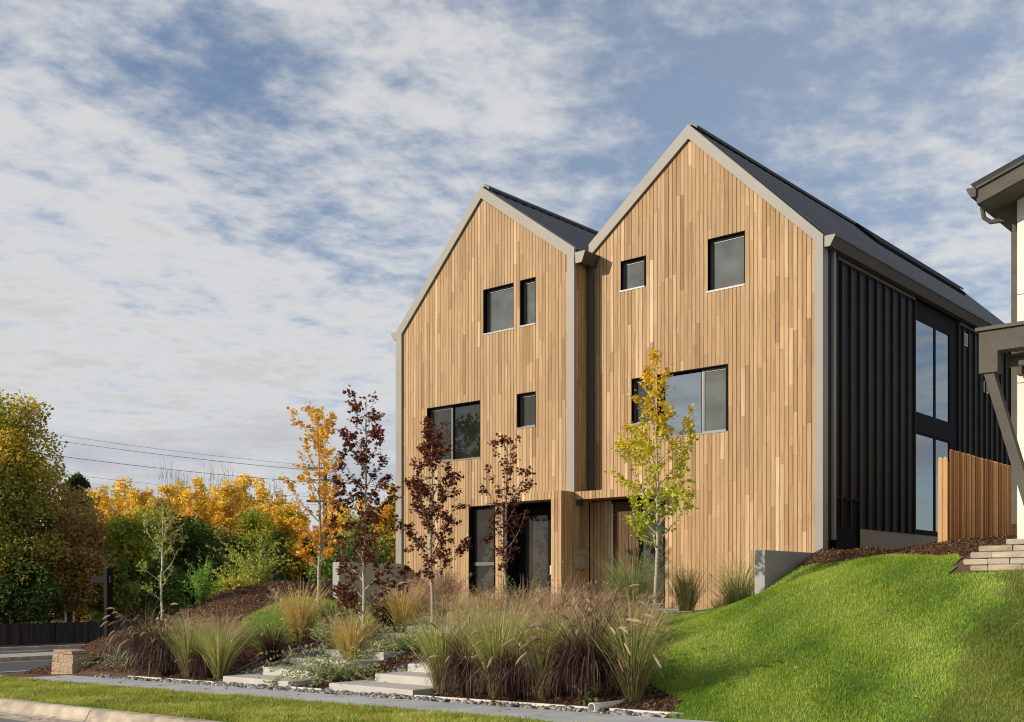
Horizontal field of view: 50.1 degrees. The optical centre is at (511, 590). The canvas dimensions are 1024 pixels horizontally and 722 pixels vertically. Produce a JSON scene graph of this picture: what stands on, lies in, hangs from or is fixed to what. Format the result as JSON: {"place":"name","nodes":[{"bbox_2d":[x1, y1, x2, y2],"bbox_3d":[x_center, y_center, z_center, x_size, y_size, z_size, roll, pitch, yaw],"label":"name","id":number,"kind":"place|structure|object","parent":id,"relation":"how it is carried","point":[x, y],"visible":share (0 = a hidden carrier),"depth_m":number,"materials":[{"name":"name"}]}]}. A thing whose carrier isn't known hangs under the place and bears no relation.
{"place":"outdoors","nodes":[
{"label":"outdoors","id":0,"kind":"place"},
{"bbox_2d":[0,718,26,721],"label":"street","id":1,"kind":"structure","parent":0,"point":[5,720],"depth_m":16.02,"materials":[{"name":"asphalt"}]},
{"bbox_2d":[0,698,221,721],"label":"kerb","id":2,"kind":"structure","parent":1,"relation":"on","point":[26,710],"depth_m":15.93,"materials":[{"name":"beige concrete"}]},
{"bbox_2d":[0,647,79,672],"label":"side street","id":3,"kind":"structure","parent":0,"point":[17,667],"depth_m":55.03,"materials":[{"name":"asphalt"}]},
{"bbox_2d":[0,642,90,647],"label":"roadside dirt","id":4,"kind":"structure","parent":0,"point":[26,645],"depth_m":74.72,"materials":[{"name":"soil"}]},
{"bbox_2d":[0,644,84,660],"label":"median kerb","id":5,"kind":"structure","parent":4,"relation":"on","point":[24,656],"depth_m":59.19,"materials":[{"name":"beige concrete"}]},
{"bbox_2d":[0,620,158,644],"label":"dark fence","id":6,"kind":"object","parent":4,"relation":"on","point":[22,633],"visible":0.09,"depth_m":76.23,"materials":[{"name":"wood"}]},
{"bbox_2d":[24,613,163,622],"bbox_3d":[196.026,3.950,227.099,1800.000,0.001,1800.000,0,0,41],"label":"distant ground","id":7,"kind":"structure","parent":0,"point":[85,619],"depth_m":151.05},
{"bbox_2d":[0,555,65,623],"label":"broadleaf tree","id":8,"kind":"object","parent":7,"relation":"on","point":[30,600],"visible":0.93,"depth_m":74.57,"materials":[{"name":"green plant"}]},
{"bbox_2d":[0,387,69,623],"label":"locust tree","id":9,"kind":"object","parent":7,"relation":"on","point":[26,461],"visible":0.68,"depth_m":76.75,"materials":[{"name":"green plant"}]},
{"bbox_2d":[0,462,72,623],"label":"broadleaf tree","id":10,"kind":"object","parent":7,"relation":"on","point":[14,541],"visible":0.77,"depth_m":75.40,"materials":[{"name":"green plant"}]},
{"bbox_2d":[19,480,118,622],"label":"broadleaf tree","id":11,"kind":"object","parent":7,"relation":"on","point":[91,551],"visible":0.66,"depth_m":79.16,"materials":[{"name":"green plant"}]},
{"bbox_2d":[60,471,92,622],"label":"broadleaf tree","id":12,"kind":"object","parent":7,"relation":"on","point":[73,480],"visible":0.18,"depth_m":84.26,"materials":[{"name":"green plant"}]},
{"bbox_2d":[90,484,120,537],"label":"poplar tree","id":13,"kind":"object","parent":7,"relation":"on","point":[106,503],"visible":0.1,"depth_m":121.41,"materials":[{"name":"yellow plant"}]},
{"bbox_2d":[86,555,141,621],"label":"broadleaf tree","id":14,"kind":"object","parent":7,"relation":"on","point":[122,584],"visible":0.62,"depth_m":81.21,"materials":[{"name":"green plant"}]},
{"bbox_2d":[98,502,174,620],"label":"broadleaf tree","id":15,"kind":"object","parent":7,"relation":"on","point":[135,545],"visible":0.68,"depth_m":83.59,"materials":[{"name":"green plant"}]},
{"bbox_2d":[121,487,153,618],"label":"poplar tree","id":16,"kind":"object","parent":7,"relation":"on","point":[135,500],"visible":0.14,"depth_m":121.13,"materials":[{"name":"yellow plant"}]},
{"bbox_2d":[131,559,193,620],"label":"broadleaf tree","id":17,"kind":"object","parent":7,"relation":"on","point":[171,590],"visible":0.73,"depth_m":84.05,"materials":[{"name":"green plant"}]},
{"bbox_2d":[147,461,191,612],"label":"poplar tree","id":18,"kind":"object","parent":7,"relation":"on","point":[165,489],"visible":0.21,"depth_m":121.79,"materials":[{"name":"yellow plant"}]},
{"bbox_2d":[156,514,215,605],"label":"broadleaf tree","id":19,"kind":"object","parent":7,"relation":"on","point":[191,544],"visible":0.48,"depth_m":86.98,"materials":[{"name":"green plant"}]},
{"bbox_2d":[176,476,211,556],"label":"poplar tree","id":20,"kind":"object","parent":7,"relation":"on","point":[195,504],"visible":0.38,"depth_m":121.36,"materials":[{"name":"yellow plant"}]},
{"bbox_2d":[192,522,250,571],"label":"broadleaf tree","id":21,"kind":"object","parent":7,"relation":"on","point":[228,538],"visible":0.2,"depth_m":90.53,"materials":[{"name":"green plant"}]},
{"bbox_2d":[210,470,247,550],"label":"poplar tree","id":22,"kind":"object","parent":7,"relation":"on","point":[225,505],"visible":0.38,"depth_m":121.42,"materials":[{"name":"yellow plant"}]},
{"bbox_2d":[230,473,255,525],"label":"poplar tree","id":23,"kind":"object","parent":7,"relation":"on","point":[243,483],"visible":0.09,"depth_m":129.66,"materials":[{"name":"yellow plant"}]},
{"bbox_2d":[230,508,276,562],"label":"broadleaf tree","id":24,"kind":"object","parent":7,"relation":"on","point":[250,522],"visible":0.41,"depth_m":91.70,"materials":[{"name":"green plant"}]},
{"bbox_2d":[237,475,274,538],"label":"poplar tree","id":25,"kind":"object","parent":7,"relation":"on","point":[256,505],"visible":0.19,"depth_m":121.52,"materials":[{"name":"yellow plant"}]},
{"bbox_2d":[269,503,311,582],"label":"broadleaf tree","id":26,"kind":"object","parent":7,"relation":"on","point":[288,531],"visible":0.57,"depth_m":94.72,"materials":[{"name":"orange plant"}]},
{"bbox_2d":[303,521,387,581],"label":"broadleaf tree","id":27,"kind":"object","parent":7,"relation":"on","point":[325,562],"visible":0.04,"depth_m":44.24,"materials":[{"name":"green plant"}]},
{"bbox_2d":[371,483,395,562],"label":"broadleaf tree","id":28,"kind":"object","parent":7,"relation":"on","point":[388,511],"visible":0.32,"depth_m":71.25,"materials":[{"name":"yellow plant"}]},
{"bbox_2d":[177,547,236,601],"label":"broadleaf tree","id":29,"kind":"object","parent":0,"point":[217,559],"visible":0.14,"depth_m":87.87,"materials":[{"name":"green plant"}]},
{"bbox_2d":[0,675,600,721],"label":"verge","id":30,"kind":"structure","parent":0,"point":[215,705],"depth_m":16.02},
{"bbox_2d":[237,597,410,651],"bbox_3d":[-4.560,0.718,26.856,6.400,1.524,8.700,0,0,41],"label":"side lawn","id":31,"kind":"structure","parent":0,"point":[272,621],"depth_m":24.02,"materials":[{"name":"plant"}]},
{"bbox_2d":[26,675,713,721],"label":"pavement","id":32,"kind":"structure","parent":0,"point":[558,715],"depth_m":16.07,"materials":[{"name":"concrete"}]},
{"bbox_2d":[0,536,1016,721],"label":"garden ground","id":33,"kind":"structure","parent":0,"point":[961,567],"depth_m":22.35,"materials":[{"name":"soil"}]},
{"bbox_2d":[51,649,91,675],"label":"block wall","id":34,"kind":"structure","parent":33,"relation":"on","point":[65,661],"depth_m":23.94,"materials":[{"name":"stone"}]},
{"bbox_2d":[90,568,113,635],"bbox_3d":[-10.442,0.465,27.877,1.000,2.070,0.160,0,0,41],"label":"sign post","id":35,"kind":"object","parent":33,"relation":"on","point":[107,579],"visible":0.88,"depth_m":27.61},
{"bbox_2d":[84,576,192,669],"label":"fountain grass clump","id":36,"kind":"object","parent":33,"relation":"on","point":[132,636],"visible":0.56,"depth_m":22.33,"materials":[{"name":"plant"}]},
{"bbox_2d":[136,497,188,618],"bbox_3d":[-9.079,-0.816,28.512,1.181,3.288,1.345,0,0,41],"label":"young aspen","id":37,"kind":"object","parent":33,"relation":"on","point":[157,537],"visible":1,"depth_m":28.45,"materials":[{"name":"green plant"}]},
{"bbox_2d":[118,597,209,677],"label":"fountain grass clump","id":38,"kind":"object","parent":33,"relation":"on","point":[164,663],"visible":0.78,"depth_m":21.55,"materials":[{"name":"plant"}]},
{"bbox_2d":[145,603,222,677],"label":"maiden grass clump","id":39,"kind":"object","parent":33,"relation":"on","point":[186,650],"visible":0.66,"depth_m":21.27,"materials":[{"name":"plant"}]},
{"bbox_2d":[171,636,225,678],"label":"fountain grass clump","id":40,"kind":"object","parent":33,"relation":"on","point":[203,670],"visible":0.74,"depth_m":20.97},
{"bbox_2d":[181,604,260,679],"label":"maiden grass clump","id":41,"kind":"object","parent":33,"relation":"on","point":[219,665],"visible":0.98,"depth_m":20.76,"materials":[{"name":"plant"}]},
{"bbox_2d":[190,603,262,649],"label":"feathery grass clump","id":42,"kind":"object","parent":33,"relation":"on","point":[232,625],"visible":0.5,"depth_m":22.43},
{"bbox_2d":[21,578,436,681],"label":"bank mulch","id":43,"kind":"object","parent":33,"relation":"on","point":[262,588],"visible":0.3,"depth_m":26.81,"materials":[{"name":"brown wood"}]},
{"bbox_2d":[177,549,225,603],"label":"leafy shrub","id":44,"kind":"object","parent":43,"relation":"on","point":[201,590],"visible":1,"depth_m":28.40,"materials":[{"name":"green plant"}]},
{"bbox_2d":[210,567,257,590],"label":"leafy shrub","id":45,"kind":"object","parent":43,"relation":"on","point":[230,583],"visible":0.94,"depth_m":29.67,"materials":[{"name":"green plant"}]},
{"bbox_2d":[206,526,300,584],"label":"leafy shrub","id":46,"kind":"object","parent":33,"relation":"on","point":[258,575],"visible":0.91,"depth_m":31.65,"materials":[{"name":"green plant"}]},
{"bbox_2d":[223,674,319,686],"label":"step slab","id":47,"kind":"structure","parent":33,"relation":"on","point":[254,679],"depth_m":19.80,"materials":[{"name":"concrete"}]},
{"bbox_2d":[227,615,328,665],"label":"fountain grass clump","id":48,"kind":"object","parent":33,"relation":"on","point":[268,645],"visible":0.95,"depth_m":21.39,"materials":[{"name":"plant"}]},
{"bbox_2d":[258,576,340,641],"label":"golden grass clump","id":49,"kind":"object","parent":33,"relation":"on","point":[304,616],"visible":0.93,"depth_m":22.36,"materials":[{"name":"plant"}]},
{"bbox_2d":[272,400,345,607],"bbox_3d":[-4.624,-1.942,25.565,1.763,4.896,1.467,0,0,4],"label":"young maple","id":50,"kind":"object","parent":33,"relation":"on","point":[320,434],"visible":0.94,"depth_m":25.41,"materials":[{"name":"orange plant"}]},
{"bbox_2d":[252,632,412,687],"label":"willow shrub","id":51,"kind":"object","parent":33,"relation":"on","point":[332,674],"visible":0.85,"depth_m":19.26,"materials":[{"name":"green plant"}]},
{"bbox_2d":[292,599,376,648],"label":"willow shrub","id":52,"kind":"object","parent":33,"relation":"on","point":[329,643],"visible":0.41,"depth_m":21.88,"materials":[{"name":"green plant"}]},
{"bbox_2d":[308,510,395,571],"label":"leafy shrub","id":53,"kind":"object","parent":33,"relation":"on","point":[379,560],"visible":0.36,"depth_m":34.96,"materials":[{"name":"green plant"}]},
{"bbox_2d":[318,601,390,659],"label":"golden grass clump","id":54,"kind":"object","parent":33,"relation":"on","point":[345,640],"visible":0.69,"depth_m":20.79,"materials":[{"name":"plant"}]},
{"bbox_2d":[322,384,413,658],"bbox_3d":[-2.856,-1.260,20.916,1.736,5.391,1.499,0,0,19],"label":"young maple","id":55,"kind":"object","parent":33,"relation":"on","point":[364,544],"visible":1,"depth_m":20.89,"materials":[{"name":"red plant"}]},
{"bbox_2d":[333,562,403,601],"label":"retaining wall","id":56,"kind":"structure","parent":33,"relation":"on","point":[369,573],"depth_m":31.97,"materials":[{"name":"grey paint"}]},
{"bbox_2d":[329,680,434,695],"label":"step slab","id":57,"kind":"structure","parent":33,"relation":"on","point":[368,686],"depth_m":17.78,"materials":[{"name":"concrete"}]},
{"bbox_2d":[345,580,425,629],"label":"fountain grass clump","id":58,"kind":"object","parent":33,"relation":"on","point":[377,612],"visible":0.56,"depth_m":23.80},
{"bbox_2d":[95,611,677,717],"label":"river pebbles","id":59,"kind":"object","parent":33,"relation":"on","point":[435,699],"visible":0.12,"depth_m":18.31,"materials":[{"name":"gravel"}]},
{"bbox_2d":[349,613,439,653],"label":"willow shrub","id":60,"kind":"object","parent":33,"relation":"on","point":[408,639],"visible":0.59,"depth_m":21.16,"materials":[{"name":"green plant"}]},
{"bbox_2d":[294,626,501,688],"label":"median mulch","id":61,"kind":"object","parent":33,"relation":"on","point":[323,685],"visible":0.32,"depth_m":20.02,"materials":[{"name":"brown wood"}]},
{"bbox_2d":[369,575,438,631],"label":"golden grass clump","id":62,"kind":"object","parent":33,"relation":"on","point":[397,615],"visible":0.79,"depth_m":23.40,"materials":[{"name":"plant"}]},
{"bbox_2d":[375,671,459,687],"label":"step slab","id":63,"kind":"structure","parent":33,"relation":"on","point":[406,677],"depth_m":18.32,"materials":[{"name":"concrete"}]},
{"bbox_2d":[387,415,472,631],"bbox_3d":[-1.631,-1.272,22.321,1.777,4.696,1.491,0,0,-25],"label":"young maple","id":64,"kind":"object","parent":33,"relation":"on","point":[421,488],"visible":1,"depth_m":22.23,"materials":[{"name":"red plant"}]},
{"bbox_2d":[395,567,471,616],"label":"pink grass clump","id":65,"kind":"object","parent":33,"relation":"on","point":[441,592],"visible":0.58,"depth_m":24.64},
{"bbox_2d":[368,575,507,692],"bbox_3d":[-1.045,0.692,17.361,2.209,1.888,2.131,0,0,-21],"label":"maiden grass clump","id":66,"kind":"object","parent":33,"relation":"on","point":[438,641],"visible":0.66,"depth_m":17.23,"materials":[{"name":"plant"}]},
{"bbox_2d":[426,557,477,613],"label":"reed grass clump","id":67,"kind":"object","parent":33,"relation":"on","point":[449,584],"visible":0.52,"depth_m":25.29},
{"bbox_2d":[415,594,513,699],"bbox_3d":[-0.621,0.823,16.460,1.872,1.592,1.836,0,0,-15],"label":"fountain grass clump","id":68,"kind":"object","parent":33,"relation":"on","point":[457,668],"visible":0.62,"depth_m":16.37,"materials":[{"name":"plant"}]},
{"bbox_2d":[436,589,542,698],"bbox_3d":[-0.270,0.748,16.236,1.947,1.681,1.770,0,0,22],"label":"maiden grass clump","id":69,"kind":"object","parent":33,"relation":"on","point":[488,638],"visible":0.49,"depth_m":16.06,"materials":[{"name":"plant"}]},
{"bbox_2d":[478,433,536,612],"bbox_3d":[-0.095,-1.103,21.681,1.205,4.042,1.234,0,0,-22],"label":"young maple","id":70,"kind":"object","parent":33,"relation":"on","point":[508,472],"visible":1,"depth_m":21.59,"materials":[{"name":"red plant"}]},
{"bbox_2d":[451,610,573,705],"bbox_3d":[0.056,0.845,15.838,1.962,1.503,1.917,0,0,-6],"label":"fountain grass clump","id":71,"kind":"object","parent":33,"relation":"on","point":[508,683],"visible":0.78,"depth_m":15.61,"materials":[{"name":"plant"}]},
{"bbox_2d":[477,575,568,623],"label":"feathery grass clump","id":72,"kind":"object","parent":33,"relation":"on","point":[513,600],"visible":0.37,"depth_m":21.00,"materials":[{"name":"plant"}]},
{"bbox_2d":[492,594,590,699],"bbox_3d":[0.452,0.751,15.637,1.970,1.608,1.818,0,0,-10],"label":"maiden grass clump","id":73,"kind":"object","parent":33,"relation":"on","point":[539,658],"visible":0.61,"depth_m":15.52,"materials":[{"name":"plant"}]},
{"bbox_2d":[427,645,681,711],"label":"bed mulch","id":74,"kind":"object","parent":33,"relation":"on","point":[637,707],"visible":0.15,"depth_m":15.31,"materials":[{"name":"brown wood"}]},
{"bbox_2d":[566,578,699,701],"bbox_3d":[1.648,0.618,14.982,2.192,1.790,2.023,0,0,31],"label":"maiden grass clump","id":75,"kind":"object","parent":74,"relation":"on","point":[640,691],"visible":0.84,"depth_m":14.87,"materials":[{"name":"plant"}]},
{"bbox_2d":[507,564,610,623],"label":"feathery grass clump","id":76,"kind":"object","parent":33,"relation":"on","point":[560,598],"visible":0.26,"depth_m":20.77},
{"bbox_2d":[489,585,679,703],"bbox_3d":[1.022,0.537,15.345,2.724,1.977,2.619,0,0,25],"label":"fountain grass clump","id":77,"kind":"object","parent":33,"relation":"on","point":[587,669],"visible":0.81,"depth_m":15.00,"materials":[{"name":"plant"}]},
{"bbox_2d":[546,578,632,625],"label":"feathery grass clump","id":78,"kind":"object","parent":33,"relation":"on","point":[594,604],"visible":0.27,"depth_m":20.61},
{"bbox_2d":[589,593,675,651],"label":"feathery grass clump","id":79,"kind":"object","parent":33,"relation":"on","point":[642,620],"visible":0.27,"depth_m":18.11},
{"bbox_2d":[569,535,703,610],"bbox_3d":[2.597,-0.537,24.433,3.134,2.019,3.333,0,0,-25],"label":"maiden grass clump","id":80,"kind":"object","parent":33,"relation":"on","point":[632,579],"visible":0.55,"depth_m":24.18,"materials":[{"name":"plant"}]},
{"bbox_2d":[591,576,684,629],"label":"feathery grass clump","id":81,"kind":"object","parent":33,"relation":"on","point":[642,606],"visible":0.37,"depth_m":20.02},
{"bbox_2d":[604,347,698,625],"bbox_3d":[2.758,-1.954,20.982,1.880,5.420,2.234,0,0,-11],"label":"young maple","id":82,"kind":"object","parent":33,"relation":"on","point":[647,450],"visible":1,"depth_m":20.87,"materials":[{"name":"yellow plant"}]},
{"bbox_2d":[658,558,719,610],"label":"reed grass clump","id":83,"kind":"object","parent":33,"relation":"on","point":[686,595],"visible":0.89,"depth_m":24.36,"materials":[{"name":"plant"}]},
{"bbox_2d":[391,122,1010,608],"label":"twin gable house","id":84,"kind":"structure","parent":33,"relation":"on","point":[827,380],"depth_m":28.53,"materials":[{"name":"brown wood"}]},
{"bbox_2d":[427,400,479,462],"bbox_3d":[-1.634,-4.597,31.891,2.138,1.654,0.272,0,0,41],"label":"window","id":85,"kind":"structure","parent":84,"relation":"in","point":[462,432],"depth_m":31.88,"materials":[{"name":"glass"}]},
{"bbox_2d":[469,505,494,598],"bbox_3d":[-0.783,-1.092,31.170,0.988,2.664,0.292,0,0,41],"label":"window","id":86,"kind":"structure","parent":84,"relation":"in","point":[480,556],"depth_m":31.35,"materials":[{"name":"glass"}]},
{"bbox_2d":[483,282,513,334],"bbox_3d":[-0.298,-7.887,30.738,1.148,1.294,0.272,0,0,41],"label":"window","id":87,"kind":"structure","parent":84,"relation":"in","point":[498,302],"depth_m":30.84,"materials":[{"name":"glass"}]},
{"bbox_2d":[516,391,535,428],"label":"window","id":88,"kind":"structure","parent":84,"relation":"in","point":[526,402],"depth_m":30.17,"materials":[{"name":"glass"}]},
{"bbox_2d":[520,277,535,326],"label":"window","id":89,"kind":"structure","parent":84,"relation":"in","point":[527,286],"depth_m":30.13,"materials":[{"name":"glass"}]},
{"bbox_2d":[519,505,549,606],"bbox_3d":[0.628,-0.965,30.601,1.120,2.830,0.050,0,0,41],"label":"door","id":90,"kind":"structure","parent":84,"relation":"in","point":[534,540],"depth_m":30.57,"materials":[{"name":"glass"}]},
{"bbox_2d":[611,499,638,605],"bbox_3d":[2.954,-0.965,28.765,0.880,2.870,0.130,0,0,41],"label":"door","id":91,"kind":"structure","parent":84,"relation":"in","point":[619,529],"depth_m":28.83,"materials":[{"name":"brown wood"}]},
{"bbox_2d":[619,256,644,291],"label":"window","id":92,"kind":"structure","parent":84,"relation":"in","point":[632,270],"depth_m":28.59,"materials":[{"name":"glass"}]},
{"bbox_2d":[630,376,652,424],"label":"window","id":93,"kind":"structure","parent":84,"relation":"in","point":[636,413],"depth_m":28.48,"materials":[{"name":"glass"}]},
{"bbox_2d":[639,499,663,607],"bbox_3d":[3.634,-0.965,28.191,0.900,2.830,0.110,0,0,41],"label":"door","id":94,"kind":"structure","parent":84,"relation":"in","point":[651,555],"depth_m":28.23,"materials":[{"name":"wood"}]},
{"bbox_2d":[657,364,726,438],"bbox_3d":[4.533,-4.697,27.374,2.018,1.654,0.272,0,0,41],"label":"window","id":95,"kind":"structure","parent":84,"relation":"in","point":[705,388],"depth_m":27.33,"materials":[{"name":"glass"}]},
{"bbox_2d":[707,230,744,292],"bbox_3d":[5.279,-8.002,26.730,1.048,1.324,0.272,0,0,41],"label":"window","id":96,"kind":"structure","parent":84,"relation":"in","point":[726,253],"depth_m":26.80,"materials":[{"name":"glass"}]},
{"bbox_2d":[835,496,859,550],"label":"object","id":97,"kind":"structure","parent":84,"relation":"in","point":[849,537],"depth_m":26.02,"materials":[{"name":"black metal"}]},
{"bbox_2d":[916,317,934,418],"bbox_3d":[11.218,-6.055,29.868,0.070,2.590,1.600,0,0,41],"label":"side window","id":98,"kind":"structure","parent":84,"relation":"in","point":[925,332],"depth_m":29.95,"materials":[{"name":"glass"}]},
{"bbox_2d":[916,431,934,532],"bbox_3d":[11.218,-2.940,29.868,0.070,2.680,1.600,0,0,41],"label":"side window","id":99,"kind":"structure","parent":84,"relation":"in","point":[925,444],"depth_m":29.95,"materials":[{"name":"blue glass"}]},
{"bbox_2d":[935,327,949,423],"bbox_3d":[12.119,-6.055,30.913,0.070,2.590,1.160,0,0,41],"label":"side window","id":100,"kind":"structure","parent":84,"relation":"in","point":[942,338],"depth_m":30.95,"materials":[{"name":"blue glass"}]},
{"bbox_2d":[935,437,949,533],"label":"side window","id":101,"kind":"structure","parent":84,"relation":"in","point":[942,447],"depth_m":30.65,"materials":[{"name":"glass"}]},
{"bbox_2d":[690,524,754,605],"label":"maiden grass clump","id":102,"kind":"object","parent":33,"relation":"on","point":[734,593],"visible":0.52,"depth_m":24.88,"materials":[{"name":"plant"}]},
{"bbox_2d":[755,550,812,594],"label":"retaining wall","id":103,"kind":"structure","parent":33,"relation":"on","point":[772,566],"depth_m":23.18,"materials":[{"name":"grey paint"}]},
{"bbox_2d":[769,534,1016,587],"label":"side mulch","id":104,"kind":"object","parent":33,"relation":"on","point":[916,548],"visible":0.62,"depth_m":21.75,"materials":[{"name":"soil"}]},
{"bbox_2d":[938,449,1016,541],"bbox_3d":[11.202,-1.775,24.911,0.235,2.150,7.775,0,0,41],"label":"cedar fence","id":105,"kind":"object","parent":33,"relation":"on","point":[974,496],"visible":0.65,"depth_m":22.95,"materials":[{"name":"wood"}]},
{"bbox_2d":[963,539,1023,570],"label":"stone wall","id":106,"kind":"structure","parent":33,"relation":"on","point":[1009,556],"depth_m":16.67,"materials":[{"name":"stone"}]},
{"bbox_2d":[966,154,1023,538],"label":"neighbour house","id":107,"kind":"structure","parent":33,"relation":"on","point":[997,195],"depth_m":17.59,"materials":[{"name":"white paint"}]},
{"bbox_2d":[0,0,1023,555],"label":"sky","id":108,"kind":"structure","parent":0,"point":[218,217],"materials":[{"name":"blue"}]},
{"bbox_2d":[634,553,1023,721],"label":"lawn","id":109,"kind":"structure","parent":0,"point":[881,649],"depth_m":14.67,"materials":[{"name":"plant"}]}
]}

